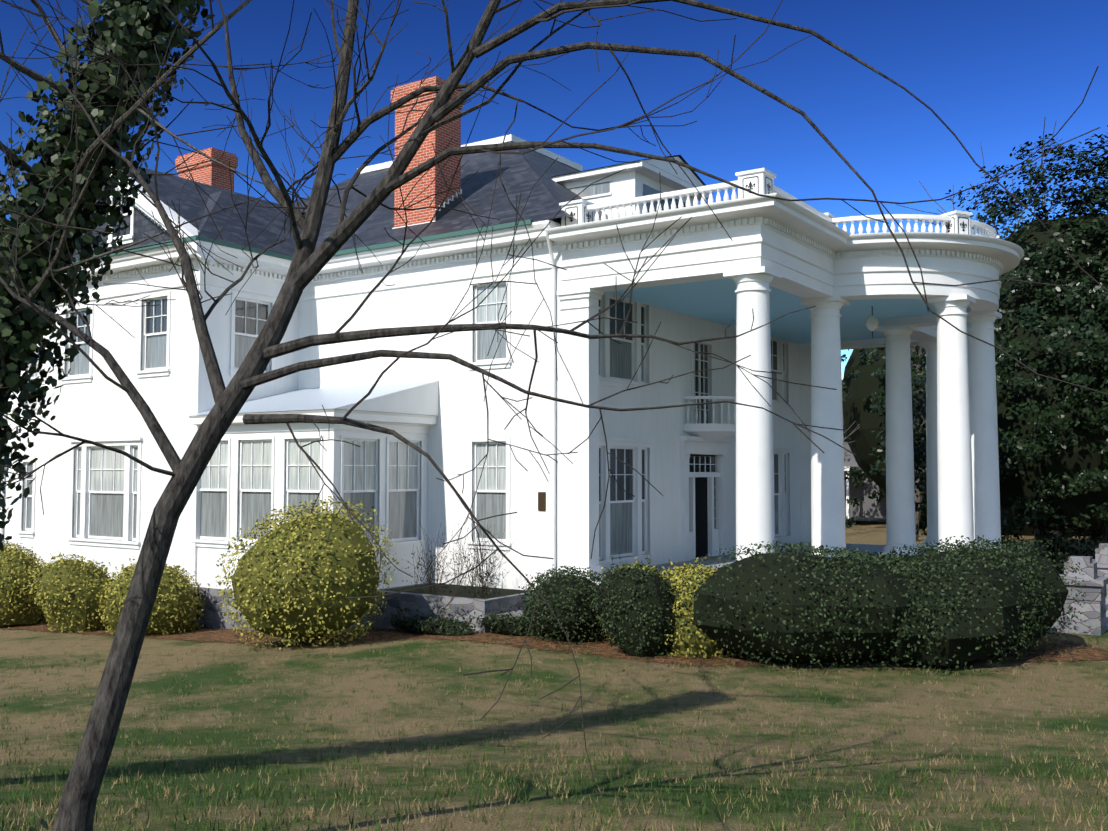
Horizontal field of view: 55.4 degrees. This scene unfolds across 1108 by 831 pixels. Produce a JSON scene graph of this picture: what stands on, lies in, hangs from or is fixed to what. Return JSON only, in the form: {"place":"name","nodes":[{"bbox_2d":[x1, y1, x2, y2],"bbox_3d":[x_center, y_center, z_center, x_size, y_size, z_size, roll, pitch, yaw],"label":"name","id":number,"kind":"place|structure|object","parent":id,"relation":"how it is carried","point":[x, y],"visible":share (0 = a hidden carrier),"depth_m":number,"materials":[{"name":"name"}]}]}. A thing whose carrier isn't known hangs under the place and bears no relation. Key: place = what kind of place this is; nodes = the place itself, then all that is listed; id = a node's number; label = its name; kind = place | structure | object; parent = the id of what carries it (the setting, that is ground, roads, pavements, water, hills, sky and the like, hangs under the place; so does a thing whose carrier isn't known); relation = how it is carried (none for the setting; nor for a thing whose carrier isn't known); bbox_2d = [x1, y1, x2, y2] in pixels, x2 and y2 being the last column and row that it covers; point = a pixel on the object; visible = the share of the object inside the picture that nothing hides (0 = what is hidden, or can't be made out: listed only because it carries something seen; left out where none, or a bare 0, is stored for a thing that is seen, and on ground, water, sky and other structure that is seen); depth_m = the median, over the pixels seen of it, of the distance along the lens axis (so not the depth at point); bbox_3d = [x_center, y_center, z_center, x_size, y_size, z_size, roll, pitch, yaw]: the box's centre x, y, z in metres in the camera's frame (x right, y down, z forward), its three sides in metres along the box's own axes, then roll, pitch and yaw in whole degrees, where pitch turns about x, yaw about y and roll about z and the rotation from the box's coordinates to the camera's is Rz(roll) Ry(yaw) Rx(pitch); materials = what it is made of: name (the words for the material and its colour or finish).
{"place":"outdoors","nodes":[
{"label":"outdoors","id":0,"kind":"place"},
{"bbox_2d":[0,517,1107,830],"bbox_3d":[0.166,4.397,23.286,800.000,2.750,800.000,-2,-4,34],"label":"lawn ground","id":1,"kind":"structure","parent":0,"point":[206,671],"depth_m":12.93,"materials":[{"name":"green plant"}]},
{"bbox_2d":[28,814,48,830],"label":"grass tuft","id":2,"kind":"object","parent":1,"relation":"on","point":[44,824],"visible":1,"depth_m":3.92,"materials":[{"name":"green plant"}]},
{"bbox_2d":[0,0,347,550],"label":"ivy tree","id":3,"kind":"object","parent":1,"relation":"on","point":[136,30],"visible":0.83,"depth_m":8.50,"materials":[{"name":"green plant"}]},
{"bbox_2d":[0,226,811,631],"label":"house walls","id":4,"kind":"structure","parent":1,"relation":"on","point":[98,502],"depth_m":26.48,"materials":[{"name":"white paint"}]},
{"bbox_2d":[73,174,214,263],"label":"house pediment","id":5,"kind":"structure","parent":4,"relation":"on","point":[140,220],"depth_m":27.01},
{"bbox_2d":[53,219,560,306],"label":"cornice","id":6,"kind":"structure","parent":4,"relation":"attached to","point":[447,257],"depth_m":26.26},
{"bbox_2d":[189,381,438,589],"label":"sunroom","id":7,"kind":"structure","parent":4,"relation":"on","point":[251,474],"depth_m":24.64,"materials":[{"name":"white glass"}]},
{"bbox_2d":[72,134,607,258],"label":"house roof","id":8,"kind":"structure","parent":4,"relation":"on","point":[522,174],"depth_m":28.18,"materials":[{"name":"grey tile"}]},
{"bbox_2d":[175,147,237,191],"bbox_3d":[-11.479,-6.108,34.735,1.860,5.030,1.060,-2,-4,34],"label":"chimney","id":9,"kind":"object","parent":8,"relation":"on","point":[207,171],"visible":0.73,"depth_m":34.32,"materials":[{"name":"red brick"}]},
{"bbox_2d":[391,76,464,229],"bbox_3d":[-3.277,-6.271,27.340,1.540,4.580,1.160,-2,-4,34],"label":"chimney","id":10,"kind":"object","parent":8,"relation":"on","point":[440,137],"visible":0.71,"depth_m":26.93,"materials":[{"name":"red brick"}]},
{"bbox_2d":[537,155,712,223],"bbox_3d":[1.522,-5.532,29.301,4.470,2.710,4.000,-2,-4,34],"label":"roof dormer","id":11,"kind":"object","parent":4,"relation":"on","point":[634,180],"visible":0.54,"depth_m":27.47,"materials":[{"name":"white paint"}]},
{"bbox_2d":[0,0,1107,830],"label":"bare tree","id":12,"kind":"object","parent":1,"relation":"on","point":[78,802],"visible":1,"depth_m":5.67,"materials":[{"name":"brown plant"}]},
{"bbox_2d":[0,620,1107,666],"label":"mulch","id":13,"kind":"object","parent":1,"relation":"on","point":[604,648],"depth_m":20.64,"materials":[{"name":"brown soil"}]},
{"bbox_2d":[0,539,47,627],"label":"gold shrub","id":14,"kind":"object","parent":13,"relation":"on","point":[17,606],"visible":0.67,"depth_m":27.27,"materials":[{"name":"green plant"}]},
{"bbox_2d":[27,551,116,632],"bbox_3d":[-11.694,4.268,26.076,2.209,2.040,2.488,0,-3,-2],"label":"gold shrub","id":15,"kind":"object","parent":13,"relation":"on","point":[69,592],"visible":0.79,"depth_m":25.32,"materials":[{"name":"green plant"}]},
{"bbox_2d":[98,556,205,635],"bbox_3d":[-9.548,4.150,24.637,2.839,1.852,2.236,-2,-4,34],"label":"gold shrub","id":16,"kind":"object","parent":13,"relation":"on","point":[174,610],"visible":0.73,"depth_m":23.97,"materials":[{"name":"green plant"}]},
{"bbox_2d":[215,496,398,649],"bbox_3d":[-4.965,3.124,21.335,3.395,2.989,3.316,-2,-4,34],"label":"gold shrub","id":17,"kind":"object","parent":13,"relation":"on","point":[299,578],"visible":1,"depth_m":20.57,"materials":[{"name":"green plant"}]},
{"bbox_2d":[387,602,475,635],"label":"ivy shrub","id":18,"kind":"object","parent":13,"relation":"on","point":[439,626],"visible":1,"depth_m":21.99,"materials":[{"name":"green plant"}]},
{"bbox_2d":[368,583,543,633],"bbox_3d":[-1.767,4.747,23.324,4.460,1.654,2.020,-2,-4,34],"label":"stone planter","id":19,"kind":"object","parent":13,"relation":"on","point":[412,600],"visible":0.16,"depth_m":22.90,"materials":[{"name":"grey stone"}]},
{"bbox_2d":[402,522,515,596],"bbox_3d":[-2.167,3.134,23.569,3.469,1.728,2.180,-2,-4,34],"label":"rose shrub","id":20,"kind":"object","parent":19,"relation":"on","point":[481,580],"visible":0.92,"depth_m":23.14,"materials":[{"name":"brown plant"}]},
{"bbox_2d":[474,598,536,635],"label":"ivy shrub","id":21,"kind":"object","parent":13,"relation":"on","point":[504,624],"visible":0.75,"depth_m":21.36,"materials":[{"name":"green plant"}]},
{"bbox_2d":[514,564,606,644],"bbox_3d":[0.328,3.713,21.278,2.222,1.506,2.389,2,-3,-30],"label":"dark shrub","id":22,"kind":"object","parent":13,"relation":"on","point":[566,598],"visible":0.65,"depth_m":20.43,"materials":[{"name":"green plant"}]},
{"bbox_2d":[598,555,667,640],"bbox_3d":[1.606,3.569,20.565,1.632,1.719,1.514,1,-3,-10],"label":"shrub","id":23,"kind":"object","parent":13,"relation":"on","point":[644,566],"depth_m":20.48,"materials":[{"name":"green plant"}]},
{"bbox_2d":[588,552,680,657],"bbox_3d":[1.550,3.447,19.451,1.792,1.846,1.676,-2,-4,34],"label":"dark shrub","id":24,"kind":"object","parent":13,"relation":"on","point":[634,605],"visible":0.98,"depth_m":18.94,"materials":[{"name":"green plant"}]},
{"bbox_2d":[659,557,740,657],"bbox_3d":[2.851,3.548,19.815,2.569,1.682,2.569,-2,-4,34],"label":"gold shrub","id":25,"kind":"object","parent":13,"relation":"on","point":[680,647],"visible":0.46,"depth_m":18.99,"materials":[{"name":"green plant"}]},
{"bbox_2d":[546,168,1107,635],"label":"portico","id":26,"kind":"structure","parent":1,"relation":"on","point":[774,260],"depth_m":24.20,"materials":[{"name":"white paint"}]},
{"bbox_2d":[842,380,885,518],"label":"neighbour house","id":27,"kind":"structure","parent":1,"relation":"on","point":[870,508],"depth_m":75.86,"materials":[{"name":"grey"}]},
{"bbox_2d":[671,535,1087,675],"bbox_3d":[6.195,3.283,18.959,8.067,2.223,4.170,1,-3,-14],"label":"hedge","id":28,"kind":"object","parent":1,"relation":"on","point":[959,603],"visible":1,"depth_m":17.75,"materials":[{"name":"green plant"}]},
{"bbox_2d":[841,345,926,527],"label":"evergreen tree","id":29,"kind":"object","parent":1,"relation":"on","point":[864,381],"visible":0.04,"depth_m":66.10,"materials":[{"name":"green plant"}]},
{"bbox_2d":[843,422,1058,533],"bbox_3d":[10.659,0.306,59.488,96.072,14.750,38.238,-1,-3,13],"label":"bare tree","id":30,"kind":"object","parent":1,"relation":"on","point":[854,441],"depth_m":59.45,"materials":[{"name":"brown plant"}]},
{"bbox_2d":[896,117,1064,546],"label":"bare tree","id":31,"kind":"object","parent":1,"relation":"on","point":[918,514],"visible":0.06,"depth_m":50.19,"materials":[{"name":"brown plant"}]},
{"bbox_2d":[868,355,1105,535],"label":"evergreen tree","id":32,"kind":"object","parent":1,"relation":"on","point":[1024,532],"visible":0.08,"depth_m":55.21,"materials":[{"name":"green plant"}]},
{"bbox_2d":[876,125,1107,572],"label":"magnolia tree","id":33,"kind":"object","parent":1,"relation":"on","point":[1053,451],"visible":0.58,"depth_m":35.85,"materials":[{"name":"green plant"}]},
{"bbox_2d":[0,0,1107,378],"label":"sky","id":34,"kind":"structure","parent":0,"point":[993,71],"materials":[{"name":"blue"}]}
]}

